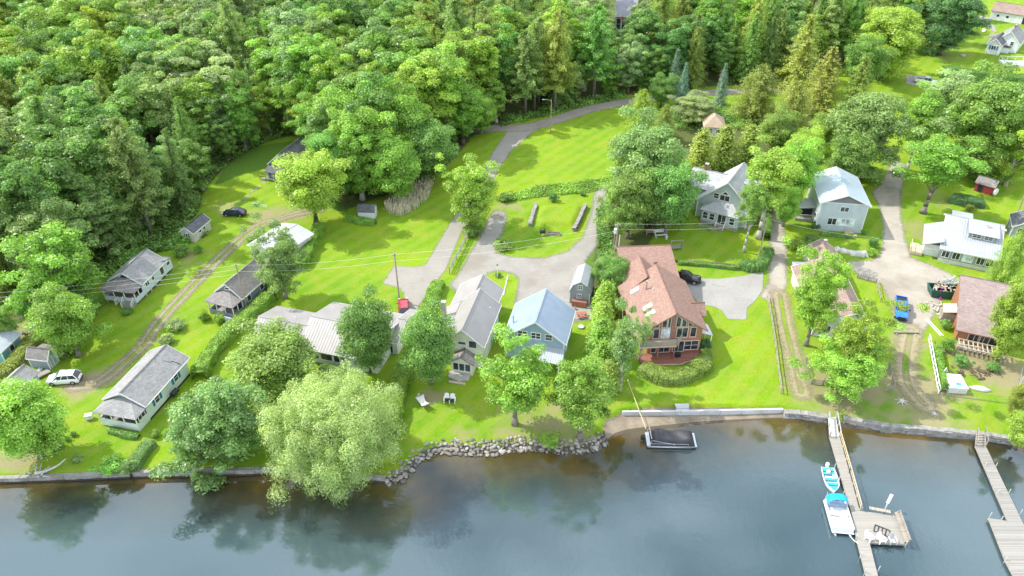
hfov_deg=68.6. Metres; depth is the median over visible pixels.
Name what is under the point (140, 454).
hedge
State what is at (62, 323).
maple tree
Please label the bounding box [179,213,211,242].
shed
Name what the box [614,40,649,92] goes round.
broadleaf tree
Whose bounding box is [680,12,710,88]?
hemlock tree
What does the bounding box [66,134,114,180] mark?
broadleaf tree
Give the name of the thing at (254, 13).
hemlock tree
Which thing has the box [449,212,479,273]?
rail fence
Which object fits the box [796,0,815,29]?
pine tree
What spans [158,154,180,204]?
broadleaf tree
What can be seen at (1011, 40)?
house
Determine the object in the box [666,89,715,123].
broadleaf tree
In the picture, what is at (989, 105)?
broadleaf tree
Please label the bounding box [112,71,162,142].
broadleaf tree
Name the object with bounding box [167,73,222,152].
broadleaf tree
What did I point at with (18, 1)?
broadleaf tree
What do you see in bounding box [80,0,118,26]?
broadleaf tree
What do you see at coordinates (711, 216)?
window
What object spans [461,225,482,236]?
shrub
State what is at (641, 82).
broadleaf tree
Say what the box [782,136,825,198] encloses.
maple tree
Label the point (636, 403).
tow line
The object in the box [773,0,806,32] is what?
broadleaf tree
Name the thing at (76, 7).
broadleaf tree
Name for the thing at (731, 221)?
window
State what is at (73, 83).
broadleaf tree
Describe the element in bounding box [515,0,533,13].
pine tree
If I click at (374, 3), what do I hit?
broadleaf tree
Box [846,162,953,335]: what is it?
gravel road
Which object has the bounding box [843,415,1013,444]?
stone wall
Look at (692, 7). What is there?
broadleaf tree
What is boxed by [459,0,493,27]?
pine tree
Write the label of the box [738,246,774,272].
hedge
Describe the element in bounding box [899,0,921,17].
broadleaf tree
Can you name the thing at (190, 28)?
broadleaf tree
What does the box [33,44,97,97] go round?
broadleaf tree
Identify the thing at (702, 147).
cedar tree
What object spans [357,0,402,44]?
broadleaf tree
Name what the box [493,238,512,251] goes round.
shrub
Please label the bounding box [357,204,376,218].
shed
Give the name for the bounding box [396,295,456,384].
maple tree
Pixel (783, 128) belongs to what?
maple tree
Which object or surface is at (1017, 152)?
ash tree
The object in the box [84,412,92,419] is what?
utility box
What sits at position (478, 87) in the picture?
broadleaf tree
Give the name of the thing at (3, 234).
pine tree
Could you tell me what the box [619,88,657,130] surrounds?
larch tree
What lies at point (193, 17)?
broadleaf tree
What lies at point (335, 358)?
window
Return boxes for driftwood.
[21,458,65,476]
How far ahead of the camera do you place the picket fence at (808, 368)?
107.40 m
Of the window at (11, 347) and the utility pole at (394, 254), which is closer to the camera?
the window at (11, 347)
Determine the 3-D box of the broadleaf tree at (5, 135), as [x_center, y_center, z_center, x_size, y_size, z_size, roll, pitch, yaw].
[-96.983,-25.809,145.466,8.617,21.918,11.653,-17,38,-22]
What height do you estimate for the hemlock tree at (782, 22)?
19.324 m
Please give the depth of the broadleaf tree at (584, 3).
210.07 m
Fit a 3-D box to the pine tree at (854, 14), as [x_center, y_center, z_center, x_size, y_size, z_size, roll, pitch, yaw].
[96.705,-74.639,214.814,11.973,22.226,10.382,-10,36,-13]
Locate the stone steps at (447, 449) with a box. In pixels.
[442,444,455,450]
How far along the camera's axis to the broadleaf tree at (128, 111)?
157.15 m
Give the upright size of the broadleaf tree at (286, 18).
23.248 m
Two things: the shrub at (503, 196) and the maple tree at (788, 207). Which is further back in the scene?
the shrub at (503, 196)
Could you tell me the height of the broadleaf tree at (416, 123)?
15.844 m
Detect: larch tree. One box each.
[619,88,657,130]
[652,103,680,138]
[725,63,781,130]
[760,79,815,131]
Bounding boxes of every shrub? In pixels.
[69,431,76,436]
[70,453,83,463]
[88,453,123,476]
[117,458,136,474]
[118,306,133,314]
[148,429,159,437]
[157,333,173,345]
[165,318,184,331]
[172,243,190,257]
[193,243,203,252]
[197,309,210,320]
[213,312,224,322]
[245,235,256,242]
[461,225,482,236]
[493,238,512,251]
[497,192,512,201]
[538,430,559,448]
[548,192,559,200]
[700,338,712,348]
[700,347,714,356]
[788,239,806,248]
[801,233,820,244]
[811,221,820,229]
[865,248,877,255]
[868,237,880,246]
[940,319,953,329]
[940,337,957,352]
[953,354,975,367]
[965,204,975,210]
[984,359,1001,371]
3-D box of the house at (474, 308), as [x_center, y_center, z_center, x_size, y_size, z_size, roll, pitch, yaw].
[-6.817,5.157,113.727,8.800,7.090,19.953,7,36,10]
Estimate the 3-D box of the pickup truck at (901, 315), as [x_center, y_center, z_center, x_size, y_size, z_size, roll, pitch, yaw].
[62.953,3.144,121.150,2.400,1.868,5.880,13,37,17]
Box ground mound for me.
[535,205,583,229]
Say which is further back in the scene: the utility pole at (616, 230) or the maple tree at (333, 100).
the maple tree at (333, 100)
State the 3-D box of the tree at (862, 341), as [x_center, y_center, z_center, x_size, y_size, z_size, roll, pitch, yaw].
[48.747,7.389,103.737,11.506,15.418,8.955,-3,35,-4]
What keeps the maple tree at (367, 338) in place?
on the ground
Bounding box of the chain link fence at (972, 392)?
[939,388,1006,402]
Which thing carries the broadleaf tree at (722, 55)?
on the ground
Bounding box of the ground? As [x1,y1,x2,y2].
[0,0,1023,520]
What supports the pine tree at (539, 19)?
on the ground
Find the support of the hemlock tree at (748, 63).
on the ground
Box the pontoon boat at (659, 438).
[640,427,697,448]
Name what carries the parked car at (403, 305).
on the driveway
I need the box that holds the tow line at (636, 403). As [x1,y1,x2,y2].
[627,379,645,428]
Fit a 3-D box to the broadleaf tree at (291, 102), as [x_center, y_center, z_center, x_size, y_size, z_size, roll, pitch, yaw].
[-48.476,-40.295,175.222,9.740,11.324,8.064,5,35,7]
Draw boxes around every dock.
[827,411,907,575]
[975,428,1023,575]
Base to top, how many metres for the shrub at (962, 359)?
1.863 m
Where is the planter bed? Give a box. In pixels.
[546,231,560,235]
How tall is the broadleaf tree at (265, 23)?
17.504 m
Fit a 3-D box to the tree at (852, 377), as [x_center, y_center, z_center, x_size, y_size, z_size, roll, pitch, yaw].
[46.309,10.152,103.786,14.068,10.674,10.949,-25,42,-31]
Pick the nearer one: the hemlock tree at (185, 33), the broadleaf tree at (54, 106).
the broadleaf tree at (54, 106)
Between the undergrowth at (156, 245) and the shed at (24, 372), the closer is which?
the shed at (24, 372)
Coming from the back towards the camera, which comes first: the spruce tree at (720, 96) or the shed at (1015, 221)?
the spruce tree at (720, 96)
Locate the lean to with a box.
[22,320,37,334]
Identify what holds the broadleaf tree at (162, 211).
on the ground
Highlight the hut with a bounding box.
[0,329,21,362]
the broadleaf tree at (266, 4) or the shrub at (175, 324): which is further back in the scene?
the broadleaf tree at (266, 4)
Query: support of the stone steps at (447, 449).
on the ground
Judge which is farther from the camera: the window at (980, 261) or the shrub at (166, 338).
the window at (980, 261)
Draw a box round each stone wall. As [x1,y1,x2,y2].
[528,203,537,226]
[572,203,587,231]
[783,409,827,423]
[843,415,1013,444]
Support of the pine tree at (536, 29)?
on the ground
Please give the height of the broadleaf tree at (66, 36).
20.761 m
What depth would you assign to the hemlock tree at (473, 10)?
207.26 m
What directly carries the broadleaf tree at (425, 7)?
on the ground
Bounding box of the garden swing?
[670,240,683,250]
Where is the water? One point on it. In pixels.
(757, 514)
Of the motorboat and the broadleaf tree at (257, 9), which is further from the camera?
the broadleaf tree at (257, 9)
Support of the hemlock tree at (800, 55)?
on the ground
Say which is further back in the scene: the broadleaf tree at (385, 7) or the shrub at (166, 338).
the broadleaf tree at (385, 7)
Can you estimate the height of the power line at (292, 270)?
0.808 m
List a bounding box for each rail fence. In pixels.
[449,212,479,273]
[767,292,782,393]
[876,279,881,301]
[925,319,943,335]
[928,334,940,393]
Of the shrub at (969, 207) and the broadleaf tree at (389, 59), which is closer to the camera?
the shrub at (969, 207)
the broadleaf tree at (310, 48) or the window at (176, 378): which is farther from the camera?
the broadleaf tree at (310, 48)
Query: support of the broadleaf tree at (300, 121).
on the ground
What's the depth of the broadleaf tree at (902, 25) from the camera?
199.80 m
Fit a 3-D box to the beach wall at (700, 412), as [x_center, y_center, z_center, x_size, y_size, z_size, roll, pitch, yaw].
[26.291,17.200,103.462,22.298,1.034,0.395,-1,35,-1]
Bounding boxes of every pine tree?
[0,0,24,24]
[0,73,26,134]
[0,203,23,287]
[98,115,175,236]
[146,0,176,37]
[206,0,238,22]
[209,0,255,80]
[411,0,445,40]
[426,24,444,48]
[430,0,449,35]
[436,0,474,55]
[441,18,464,57]
[443,35,469,89]
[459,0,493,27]
[467,6,510,86]
[488,0,511,26]
[494,0,526,27]
[505,0,524,28]
[505,28,546,115]
[513,20,550,109]
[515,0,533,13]
[523,16,555,102]
[524,0,540,12]
[528,0,542,14]
[531,0,548,20]
[538,9,580,111]
[541,0,570,21]
[548,7,576,71]
[552,0,580,61]
[571,3,623,97]
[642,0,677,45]
[663,0,694,42]
[730,0,753,43]
[736,0,769,61]
[742,0,784,67]
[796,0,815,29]
[814,0,854,65]
[829,0,868,63]
[875,0,910,28]
[918,0,938,33]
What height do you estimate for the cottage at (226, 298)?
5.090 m
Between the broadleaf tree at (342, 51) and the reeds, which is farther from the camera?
the broadleaf tree at (342, 51)
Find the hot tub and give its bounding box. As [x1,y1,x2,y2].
[945,374,968,393]
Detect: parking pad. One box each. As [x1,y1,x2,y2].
[906,75,938,87]
[978,16,996,31]
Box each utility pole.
[233,264,246,306]
[392,253,399,298]
[614,223,618,247]
[758,219,767,256]
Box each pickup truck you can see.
[678,269,700,284]
[894,295,910,320]
[915,76,935,82]
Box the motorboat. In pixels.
[823,492,854,537]
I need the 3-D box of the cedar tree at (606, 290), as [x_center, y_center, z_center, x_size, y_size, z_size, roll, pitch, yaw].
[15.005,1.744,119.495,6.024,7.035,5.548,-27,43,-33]
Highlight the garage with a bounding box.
[989,1,1023,24]
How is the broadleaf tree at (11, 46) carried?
on the ground
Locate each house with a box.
[252,302,416,373]
[441,274,503,384]
[505,288,575,371]
[612,244,712,365]
[615,0,637,32]
[688,162,761,231]
[794,166,871,232]
[940,274,1016,363]
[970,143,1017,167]
[985,24,1023,54]
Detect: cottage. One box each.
[92,344,189,430]
[98,248,172,308]
[204,259,266,321]
[247,223,313,262]
[259,137,307,181]
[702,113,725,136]
[791,238,867,336]
[909,210,1006,271]
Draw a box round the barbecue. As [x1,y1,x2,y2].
[674,352,680,356]
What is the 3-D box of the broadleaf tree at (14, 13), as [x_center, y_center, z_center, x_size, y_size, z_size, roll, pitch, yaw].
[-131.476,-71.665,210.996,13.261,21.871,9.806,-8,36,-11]
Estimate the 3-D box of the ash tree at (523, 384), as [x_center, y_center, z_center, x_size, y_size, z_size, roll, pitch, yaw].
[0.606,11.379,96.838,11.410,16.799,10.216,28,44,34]
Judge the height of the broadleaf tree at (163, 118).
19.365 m
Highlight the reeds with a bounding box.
[383,176,434,216]
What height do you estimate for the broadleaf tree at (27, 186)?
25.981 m
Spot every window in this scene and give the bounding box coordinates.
[9,343,14,351]
[138,411,145,421]
[152,392,161,405]
[159,266,164,275]
[171,372,180,384]
[320,353,332,361]
[333,356,339,362]
[452,362,458,370]
[458,341,465,345]
[459,363,464,371]
[465,364,470,372]
[468,340,476,348]
[517,330,526,336]
[531,332,540,339]
[545,334,552,341]
[616,18,620,29]
[650,348,656,352]
[652,328,659,338]
[657,347,669,352]
[660,328,670,338]
[661,320,667,327]
[667,318,671,327]
[672,340,684,351]
[675,315,681,326]
[675,327,688,337]
[681,318,686,326]
[683,340,698,349]
[689,327,696,336]
[702,211,708,218]
[708,213,714,220]
[713,192,718,198]
[719,194,729,202]
[728,218,734,225]
[826,218,837,224]
[835,218,846,225]
[840,207,849,211]
[844,219,854,226]
[940,250,950,257]
[951,252,960,260]
[961,254,973,262]
[966,334,980,343]
[975,257,985,265]
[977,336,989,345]
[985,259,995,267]
[989,45,998,49]
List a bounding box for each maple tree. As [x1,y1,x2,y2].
[0,305,20,330]
[0,376,73,461]
[12,284,39,319]
[22,281,114,357]
[221,316,318,403]
[271,148,351,222]
[303,76,362,135]
[304,130,352,202]
[333,283,394,372]
[366,129,421,201]
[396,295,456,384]
[410,119,459,183]
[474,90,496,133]
[590,253,614,284]
[602,166,663,238]
[642,160,709,236]
[648,72,681,107]
[759,102,802,153]
[775,187,803,226]
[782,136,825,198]
[785,124,831,162]
[808,111,840,152]
[822,130,879,180]
[843,33,898,85]
[1005,383,1023,418]
[1005,409,1023,450]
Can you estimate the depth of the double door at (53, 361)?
110.35 m
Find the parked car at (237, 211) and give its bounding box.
[222,207,246,216]
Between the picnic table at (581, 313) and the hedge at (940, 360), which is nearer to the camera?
the hedge at (940, 360)
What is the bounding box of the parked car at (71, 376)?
[45,369,82,386]
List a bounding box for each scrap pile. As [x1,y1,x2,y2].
[926,300,941,314]
[935,275,958,283]
[946,365,1002,378]
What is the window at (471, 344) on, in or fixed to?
in the house at (474, 308)
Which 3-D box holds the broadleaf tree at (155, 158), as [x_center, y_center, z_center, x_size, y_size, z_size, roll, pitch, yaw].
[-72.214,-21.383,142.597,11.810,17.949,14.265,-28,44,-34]
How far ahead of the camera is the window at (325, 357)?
110.42 m
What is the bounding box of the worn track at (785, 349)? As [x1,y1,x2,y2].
[770,290,812,399]
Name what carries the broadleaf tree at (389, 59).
on the ground
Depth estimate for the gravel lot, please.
133.46 m
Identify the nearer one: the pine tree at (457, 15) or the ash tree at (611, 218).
the ash tree at (611, 218)
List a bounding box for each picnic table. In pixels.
[576,311,587,317]
[652,229,666,237]
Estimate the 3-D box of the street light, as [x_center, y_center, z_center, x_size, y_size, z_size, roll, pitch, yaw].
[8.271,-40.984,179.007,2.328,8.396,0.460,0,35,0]
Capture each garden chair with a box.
[443,393,449,403]
[449,393,455,403]
[864,530,875,542]
[876,531,886,544]
[887,532,897,544]
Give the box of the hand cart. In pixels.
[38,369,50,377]
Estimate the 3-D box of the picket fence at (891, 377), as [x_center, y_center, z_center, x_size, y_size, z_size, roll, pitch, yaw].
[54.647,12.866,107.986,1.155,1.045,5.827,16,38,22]
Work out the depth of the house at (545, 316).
110.28 m
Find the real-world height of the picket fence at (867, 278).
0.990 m
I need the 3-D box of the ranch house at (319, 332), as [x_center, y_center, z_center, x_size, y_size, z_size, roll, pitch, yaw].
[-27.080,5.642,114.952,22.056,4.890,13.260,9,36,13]
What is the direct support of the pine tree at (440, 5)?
on the ground
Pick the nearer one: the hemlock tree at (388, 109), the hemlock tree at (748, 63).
the hemlock tree at (388, 109)
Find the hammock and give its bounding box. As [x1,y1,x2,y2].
[415,393,428,406]
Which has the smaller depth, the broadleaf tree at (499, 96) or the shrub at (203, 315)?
the shrub at (203, 315)
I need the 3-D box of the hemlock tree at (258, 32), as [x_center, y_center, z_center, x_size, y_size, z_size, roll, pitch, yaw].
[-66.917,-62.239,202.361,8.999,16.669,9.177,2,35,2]
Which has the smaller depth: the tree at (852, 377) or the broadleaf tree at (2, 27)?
the tree at (852, 377)
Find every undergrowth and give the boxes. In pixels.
[0,191,195,307]
[103,89,626,281]
[595,104,819,257]
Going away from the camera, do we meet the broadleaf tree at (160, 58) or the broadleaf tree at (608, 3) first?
the broadleaf tree at (160, 58)
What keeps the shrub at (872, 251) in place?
on the ground
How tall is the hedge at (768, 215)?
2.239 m
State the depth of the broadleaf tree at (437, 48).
174.24 m
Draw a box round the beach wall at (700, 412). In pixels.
[622,408,783,415]
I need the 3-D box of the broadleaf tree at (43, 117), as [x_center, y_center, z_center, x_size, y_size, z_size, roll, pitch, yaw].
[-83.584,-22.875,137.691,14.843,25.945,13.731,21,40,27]
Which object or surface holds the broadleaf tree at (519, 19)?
on the ground
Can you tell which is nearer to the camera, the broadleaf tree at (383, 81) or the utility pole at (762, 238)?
the utility pole at (762, 238)
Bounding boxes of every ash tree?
[0,220,107,317]
[355,48,397,87]
[434,152,500,226]
[475,322,554,426]
[542,355,615,442]
[592,187,637,246]
[733,177,775,252]
[745,134,805,239]
[892,132,991,214]
[896,80,957,169]
[924,67,994,147]
[986,117,1023,186]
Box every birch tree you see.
[600,250,630,294]
[608,297,651,389]
[634,307,656,360]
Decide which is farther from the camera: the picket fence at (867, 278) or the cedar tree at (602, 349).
the picket fence at (867, 278)
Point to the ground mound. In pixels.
(556, 216)
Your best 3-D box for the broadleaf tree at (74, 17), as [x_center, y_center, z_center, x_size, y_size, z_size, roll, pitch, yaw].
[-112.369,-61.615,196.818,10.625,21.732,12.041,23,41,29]
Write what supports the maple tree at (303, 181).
on the ground
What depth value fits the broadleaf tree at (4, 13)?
207.76 m
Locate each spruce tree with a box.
[668,48,680,93]
[671,62,690,111]
[712,62,728,107]
[787,2,812,54]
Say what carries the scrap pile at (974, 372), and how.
on the ground
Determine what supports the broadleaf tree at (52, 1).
on the ground
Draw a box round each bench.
[844,230,853,233]
[893,331,918,335]
[894,510,910,543]
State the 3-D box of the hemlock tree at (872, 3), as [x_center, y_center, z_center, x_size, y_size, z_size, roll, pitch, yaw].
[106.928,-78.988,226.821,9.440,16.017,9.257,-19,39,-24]
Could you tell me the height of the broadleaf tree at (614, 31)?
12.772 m
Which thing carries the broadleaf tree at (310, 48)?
on the ground
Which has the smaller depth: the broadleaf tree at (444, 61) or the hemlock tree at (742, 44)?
the broadleaf tree at (444, 61)
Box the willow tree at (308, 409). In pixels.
[253,359,407,513]
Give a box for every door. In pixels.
[49,353,57,367]
[716,214,726,224]
[977,184,983,192]
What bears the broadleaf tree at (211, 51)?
on the ground
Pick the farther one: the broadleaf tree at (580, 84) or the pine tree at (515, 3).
the pine tree at (515, 3)
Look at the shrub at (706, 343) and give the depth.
113.16 m
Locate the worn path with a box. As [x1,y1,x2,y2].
[892,323,938,412]
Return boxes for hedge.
[0,331,50,382]
[60,296,102,356]
[106,426,139,439]
[128,439,156,470]
[190,290,276,379]
[267,278,281,299]
[294,222,325,269]
[317,363,346,374]
[344,214,376,226]
[379,359,414,435]
[416,279,445,319]
[507,175,612,201]
[635,353,713,386]
[677,259,741,270]
[696,222,717,232]
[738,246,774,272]
[758,206,772,238]
[820,231,853,238]
[932,344,949,391]
[939,65,1023,84]
[948,193,985,208]
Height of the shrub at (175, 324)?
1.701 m
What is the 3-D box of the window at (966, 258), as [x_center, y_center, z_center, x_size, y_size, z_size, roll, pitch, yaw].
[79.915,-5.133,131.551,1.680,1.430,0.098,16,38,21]
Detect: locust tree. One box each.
[148,375,275,494]
[162,407,216,481]
[238,201,307,298]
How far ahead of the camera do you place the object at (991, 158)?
165.16 m
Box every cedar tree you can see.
[582,316,614,357]
[585,299,616,337]
[588,279,619,317]
[591,337,619,377]
[599,359,624,401]
[683,124,718,171]
[708,123,741,172]
[732,123,766,166]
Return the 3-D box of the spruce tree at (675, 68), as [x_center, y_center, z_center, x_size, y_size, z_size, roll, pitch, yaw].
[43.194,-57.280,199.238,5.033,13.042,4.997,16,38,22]
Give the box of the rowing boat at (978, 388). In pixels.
[968,385,991,391]
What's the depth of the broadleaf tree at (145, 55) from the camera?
167.60 m
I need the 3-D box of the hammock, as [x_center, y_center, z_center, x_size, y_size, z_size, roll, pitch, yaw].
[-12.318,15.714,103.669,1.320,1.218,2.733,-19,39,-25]
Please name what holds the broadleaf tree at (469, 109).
on the ground
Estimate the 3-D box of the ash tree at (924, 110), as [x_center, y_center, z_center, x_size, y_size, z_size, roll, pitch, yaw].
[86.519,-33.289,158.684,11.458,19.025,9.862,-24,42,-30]
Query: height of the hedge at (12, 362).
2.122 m
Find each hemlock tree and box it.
[0,256,20,305]
[93,72,111,106]
[115,56,132,80]
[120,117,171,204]
[159,127,207,216]
[171,96,217,180]
[178,16,191,41]
[234,61,246,103]
[239,58,279,127]
[239,74,269,138]
[248,0,261,31]
[249,11,262,61]
[254,27,267,48]
[339,36,356,55]
[376,99,409,187]
[464,5,480,55]
[539,2,546,16]
[542,29,584,110]
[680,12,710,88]
[680,26,706,90]
[713,20,742,79]
[728,12,764,84]
[735,17,752,68]
[753,8,793,78]
[753,16,779,79]
[769,14,823,97]
[772,8,794,73]
[795,45,847,115]
[805,0,826,68]
[829,56,875,111]
[835,2,867,57]
[856,0,874,46]
[863,0,876,30]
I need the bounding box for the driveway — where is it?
[383,128,539,309]
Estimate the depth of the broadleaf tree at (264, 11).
210.64 m
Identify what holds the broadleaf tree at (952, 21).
on the ground
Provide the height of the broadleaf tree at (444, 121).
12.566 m
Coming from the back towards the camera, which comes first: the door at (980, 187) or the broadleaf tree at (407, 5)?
the broadleaf tree at (407, 5)
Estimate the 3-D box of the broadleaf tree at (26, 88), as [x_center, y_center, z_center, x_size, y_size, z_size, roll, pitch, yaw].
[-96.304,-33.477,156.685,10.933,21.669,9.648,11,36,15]
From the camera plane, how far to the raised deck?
221.01 m
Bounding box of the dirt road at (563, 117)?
[467,87,806,133]
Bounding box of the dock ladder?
[873,524,889,536]
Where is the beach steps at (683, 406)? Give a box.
[675,403,689,415]
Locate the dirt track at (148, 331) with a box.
[65,209,324,391]
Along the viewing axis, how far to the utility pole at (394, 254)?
121.14 m
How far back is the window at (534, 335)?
109.14 m
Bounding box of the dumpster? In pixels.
[927,282,956,298]
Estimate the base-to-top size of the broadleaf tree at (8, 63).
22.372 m
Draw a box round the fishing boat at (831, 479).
[821,462,839,492]
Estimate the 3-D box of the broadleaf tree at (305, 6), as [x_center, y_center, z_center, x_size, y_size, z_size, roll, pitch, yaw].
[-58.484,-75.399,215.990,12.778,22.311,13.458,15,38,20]
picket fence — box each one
[805,356,826,384]
[857,273,877,282]
[884,362,895,390]
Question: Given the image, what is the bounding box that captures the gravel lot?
[450,183,609,321]
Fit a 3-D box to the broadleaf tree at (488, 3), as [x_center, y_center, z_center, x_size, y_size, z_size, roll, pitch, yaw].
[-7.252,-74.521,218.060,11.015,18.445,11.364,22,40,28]
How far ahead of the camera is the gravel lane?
133.70 m
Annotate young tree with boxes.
[647,213,664,228]
[672,212,690,231]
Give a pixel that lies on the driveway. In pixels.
(414, 282)
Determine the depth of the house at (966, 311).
115.59 m
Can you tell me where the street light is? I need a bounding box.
[542,99,551,131]
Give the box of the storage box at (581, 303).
[571,298,587,307]
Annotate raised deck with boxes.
[998,56,1023,66]
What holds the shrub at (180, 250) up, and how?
on the ground
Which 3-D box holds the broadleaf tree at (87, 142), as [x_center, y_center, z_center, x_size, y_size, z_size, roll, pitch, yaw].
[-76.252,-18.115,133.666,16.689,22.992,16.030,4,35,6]
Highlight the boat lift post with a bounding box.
[885,494,892,508]
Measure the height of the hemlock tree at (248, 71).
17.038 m
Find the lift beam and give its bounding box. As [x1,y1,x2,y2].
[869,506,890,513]
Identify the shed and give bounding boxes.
[1,364,41,383]
[25,344,60,369]
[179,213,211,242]
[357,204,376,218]
[569,263,594,304]
[973,175,999,194]
[1006,210,1023,236]
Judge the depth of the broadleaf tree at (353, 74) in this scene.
170.37 m
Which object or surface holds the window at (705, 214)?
in the house at (718, 199)
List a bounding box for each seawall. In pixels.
[0,470,130,483]
[132,466,292,478]
[307,470,385,482]
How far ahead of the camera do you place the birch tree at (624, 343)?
99.88 m
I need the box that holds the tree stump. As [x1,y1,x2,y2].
[895,397,907,404]
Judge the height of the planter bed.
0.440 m
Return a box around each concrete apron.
[565,298,591,319]
[686,271,762,319]
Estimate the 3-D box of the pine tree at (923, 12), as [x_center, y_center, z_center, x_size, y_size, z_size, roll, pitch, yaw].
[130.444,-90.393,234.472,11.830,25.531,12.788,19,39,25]
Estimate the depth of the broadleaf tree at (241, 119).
165.44 m
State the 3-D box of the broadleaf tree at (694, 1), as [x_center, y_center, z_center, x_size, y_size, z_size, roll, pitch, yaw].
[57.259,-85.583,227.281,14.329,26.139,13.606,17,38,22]
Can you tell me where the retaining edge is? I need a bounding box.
[675,259,735,264]
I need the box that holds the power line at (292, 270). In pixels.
[238,262,380,271]
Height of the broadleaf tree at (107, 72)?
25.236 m
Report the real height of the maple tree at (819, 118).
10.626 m
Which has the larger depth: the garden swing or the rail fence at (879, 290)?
the garden swing
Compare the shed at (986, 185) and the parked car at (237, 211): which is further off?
the shed at (986, 185)
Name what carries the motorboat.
on the water
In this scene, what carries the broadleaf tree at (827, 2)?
on the ground
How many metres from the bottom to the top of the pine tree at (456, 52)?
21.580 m
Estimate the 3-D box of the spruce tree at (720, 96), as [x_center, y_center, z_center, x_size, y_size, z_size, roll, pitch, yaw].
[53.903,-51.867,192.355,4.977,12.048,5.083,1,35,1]
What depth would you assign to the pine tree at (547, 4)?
209.12 m
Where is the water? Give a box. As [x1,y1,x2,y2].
[0,450,1023,575]
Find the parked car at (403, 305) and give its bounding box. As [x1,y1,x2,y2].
[396,298,409,313]
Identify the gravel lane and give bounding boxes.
[760,208,787,300]
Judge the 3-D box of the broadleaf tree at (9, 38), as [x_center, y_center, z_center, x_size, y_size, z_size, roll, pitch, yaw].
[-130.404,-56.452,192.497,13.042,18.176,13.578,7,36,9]
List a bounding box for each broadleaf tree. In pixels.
[0,0,13,26]
[0,20,18,45]
[0,25,46,84]
[0,29,16,55]
[0,50,57,139]
[0,105,12,135]
[0,107,32,171]
[0,108,12,144]
[0,138,72,230]
[0,151,19,170]
[0,162,22,232]
[0,200,78,280]
[1,95,79,150]
[5,1,40,40]
[7,114,136,236]
[11,6,45,28]
[11,74,81,134]
[12,0,26,15]
[12,0,61,55]
[12,66,53,123]
[13,20,65,67]
[14,0,50,17]
[14,93,75,179]
[15,151,60,191]
[25,0,83,38]
[25,142,91,246]
[28,196,98,275]
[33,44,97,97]
[35,69,85,110]
[45,0,80,20]
[46,41,85,85]
[53,12,92,44]
[54,19,133,94]
[55,21,117,64]
[56,72,101,107]
[57,88,103,125]
[57,162,132,256]
[60,79,121,139]
[61,5,113,39]
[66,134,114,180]
[71,0,93,21]
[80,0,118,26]
[82,29,131,64]
[87,0,141,35]
[88,26,160,92]
[92,165,149,255]
[102,75,161,154]
[103,151,151,228]
[104,1,155,40]
[104,3,129,60]
[104,124,164,220]
[112,0,146,13]
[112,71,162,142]
[127,51,155,140]
[128,27,184,60]
[131,0,154,13]
[131,0,174,37]
[131,71,194,145]
[140,147,174,225]
[147,21,204,83]
[148,37,205,78]
[151,134,189,183]
[155,36,194,65]
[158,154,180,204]
[161,56,206,95]
[163,2,194,34]
[164,0,220,40]
[167,4,188,42]
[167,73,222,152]
[178,138,212,190]
[179,17,227,74]
[180,108,213,154]
[182,8,228,80]
[185,41,241,89]
[193,87,242,151]
[198,40,248,142]
[200,9,261,86]
[202,11,250,59]
[208,118,237,161]
[220,70,262,150]
[226,0,261,22]
[227,0,258,53]
[244,37,285,112]
[245,12,275,47]
[249,75,276,131]
[257,0,277,10]
[258,25,321,115]
[259,5,289,31]
[265,0,304,10]
[265,0,316,47]
[267,77,303,134]
[272,87,286,121]
[274,25,319,74]
[282,33,351,92]
[285,91,315,137]
[286,91,318,126]
[287,0,319,24]
[291,12,340,48]
[300,0,343,32]
[300,104,344,148]
[303,3,355,46]
[303,52,352,94]
[305,0,335,11]
[309,29,347,54]
[312,70,356,99]
[317,0,373,42]
[323,119,347,194]
[324,105,396,195]
[326,61,378,89]
[328,48,362,70]
[334,25,362,55]
[335,123,385,200]
[343,16,397,70]
[343,71,400,129]
[344,79,434,157]
[350,0,383,21]
[354,75,395,99]
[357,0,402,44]
[357,12,401,72]
[370,44,419,78]
[374,25,430,66]
[383,5,407,44]
[387,1,407,27]
[390,52,466,125]
[391,0,421,26]
[391,3,435,50]
[394,112,437,179]
[399,39,467,116]
[409,0,445,18]
[421,46,447,75]
[421,100,437,124]
[433,27,500,95]
[436,105,458,145]
[439,69,483,145]
[441,90,459,141]
[445,0,469,30]
[468,0,493,25]
[468,23,501,96]
[469,81,485,99]
[476,3,529,86]
[484,69,506,122]
[490,6,523,107]
[492,28,517,96]
[513,15,534,52]
[528,0,580,91]
[567,0,594,60]
[569,6,603,91]
[570,53,585,99]
[571,0,616,28]
[600,54,624,92]
[602,18,620,80]
[606,26,619,58]
[606,104,695,228]
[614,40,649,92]
[615,28,649,86]
[618,8,666,59]
[621,1,653,34]
[632,49,667,90]
[648,26,691,77]
[648,48,670,82]
[650,0,699,20]
[663,13,711,74]
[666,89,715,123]
[684,0,715,16]
[691,0,735,67]
[692,0,734,20]
[701,0,734,77]
[712,33,738,82]
[731,0,779,45]
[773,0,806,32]
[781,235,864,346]
[782,11,816,68]
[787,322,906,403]
[808,14,830,64]
[813,0,852,58]
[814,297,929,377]
[822,91,955,185]
[835,6,861,58]
[848,5,925,80]
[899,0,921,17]
[906,0,991,55]
[908,0,923,14]
[946,59,1023,184]
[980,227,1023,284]
[987,275,1023,362]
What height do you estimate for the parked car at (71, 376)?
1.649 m

